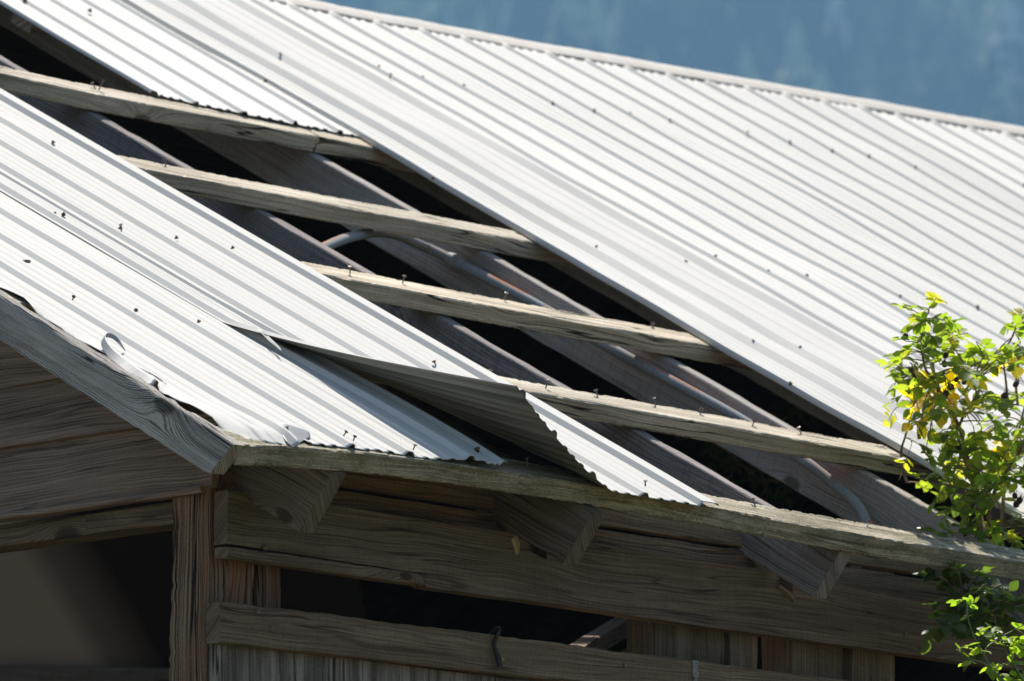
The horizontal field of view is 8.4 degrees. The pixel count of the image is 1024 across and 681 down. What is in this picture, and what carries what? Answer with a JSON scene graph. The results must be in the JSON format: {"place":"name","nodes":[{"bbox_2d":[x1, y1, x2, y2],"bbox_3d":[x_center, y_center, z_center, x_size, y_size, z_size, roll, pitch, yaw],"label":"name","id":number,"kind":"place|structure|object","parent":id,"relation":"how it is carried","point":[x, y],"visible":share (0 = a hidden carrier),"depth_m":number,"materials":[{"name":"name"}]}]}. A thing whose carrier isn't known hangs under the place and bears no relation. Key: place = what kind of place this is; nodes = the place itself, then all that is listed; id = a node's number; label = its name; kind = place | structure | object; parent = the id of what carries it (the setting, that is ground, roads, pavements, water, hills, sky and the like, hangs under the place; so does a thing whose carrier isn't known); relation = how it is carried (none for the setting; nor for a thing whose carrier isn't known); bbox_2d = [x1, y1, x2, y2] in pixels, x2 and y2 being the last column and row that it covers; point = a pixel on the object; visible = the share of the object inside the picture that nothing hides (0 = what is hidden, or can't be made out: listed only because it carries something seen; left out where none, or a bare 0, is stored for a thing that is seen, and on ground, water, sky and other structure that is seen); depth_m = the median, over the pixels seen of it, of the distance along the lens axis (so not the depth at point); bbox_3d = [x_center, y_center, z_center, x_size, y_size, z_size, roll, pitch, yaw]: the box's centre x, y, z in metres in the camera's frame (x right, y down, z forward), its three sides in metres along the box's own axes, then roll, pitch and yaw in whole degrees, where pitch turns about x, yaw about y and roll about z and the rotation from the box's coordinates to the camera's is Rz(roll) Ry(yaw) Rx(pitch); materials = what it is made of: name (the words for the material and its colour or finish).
{"place":"outdoors","nodes":[
{"label":"outdoors","id":0,"kind":"place"},
{"bbox_2d":[773,11,1022,112],"bbox_3d":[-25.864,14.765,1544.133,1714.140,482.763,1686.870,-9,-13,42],"label":"hillside","id":1,"kind":"structure","parent":0,"point":[778,68],"depth_m":1808.97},
{"bbox_2d":[315,0,1023,126],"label":"forest","id":2,"kind":"object","parent":1,"relation":"on","point":[934,54],"visible":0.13,"depth_m":1793.56,"materials":[{"name":"plant"}]},
{"bbox_2d":[946,595,1023,680],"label":"rose sprig","id":3,"kind":"object","parent":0,"point":[991,670],"visible":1,"depth_m":12.93,"materials":[{"name":"green plant"}]},
{"bbox_3d":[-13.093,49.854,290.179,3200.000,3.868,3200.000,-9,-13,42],"label":"ground","id":4,"kind":"structure","parent":0,"visible":0},
{"bbox_2d":[0,0,1023,680],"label":"barn","id":5,"kind":"structure","parent":4,"relation":"on","point":[252,428],"depth_m":14.31,"materials":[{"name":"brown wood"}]},
{"bbox_2d":[488,626,503,666],"bbox_3d":[-0.040,0.574,12.905,0.022,0.079,0.116,3,-10,-16],"label":"cable","id":6,"kind":"object","parent":5,"relation":"hanging from","point":[498,658],"visible":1,"depth_m":12.85,"materials":[{"name":"black metal"}]},
{"bbox_2d":[322,229,870,567],"bbox_3d":[0.222,0.160,14.550,1.155,0.925,0.676,-2,-10,10],"label":"conduit","id":7,"kind":"object","parent":5,"relation":"attached to","point":[458,262],"visible":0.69,"depth_m":14.57,"materials":[{"name":"metal"}]},
{"bbox_2d":[676,436,792,507],"bbox_3d":[0.543,0.283,16.277,0.284,0.266,0.633,1,-9,-3],"label":"climbing vine","id":8,"kind":"object","parent":5,"relation":"attached to","point":[758,479],"visible":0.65,"depth_m":16.35,"materials":[{"name":"green plant"}]},
{"bbox_2d":[771,392,959,522],"bbox_3d":[0.868,0.253,16.493,0.450,0.382,0.747,0,-9,-3],"label":"climbing vine","id":9,"kind":"object","parent":5,"relation":"attached to","point":[790,408],"visible":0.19,"depth_m":16.80,"materials":[{"name":"green plant"}]},
{"bbox_2d":[874,291,1023,548],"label":"rose bush","id":10,"kind":"object","parent":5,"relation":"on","point":[1002,458],"visible":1,"depth_m":13.91,"materials":[{"name":"green plant"}]},
{"bbox_2d":[912,532,1023,671],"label":"rose vine","id":11,"kind":"object","parent":5,"relation":"hanging from","point":[985,590],"visible":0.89,"depth_m":13.56,"materials":[{"name":"green plant"}]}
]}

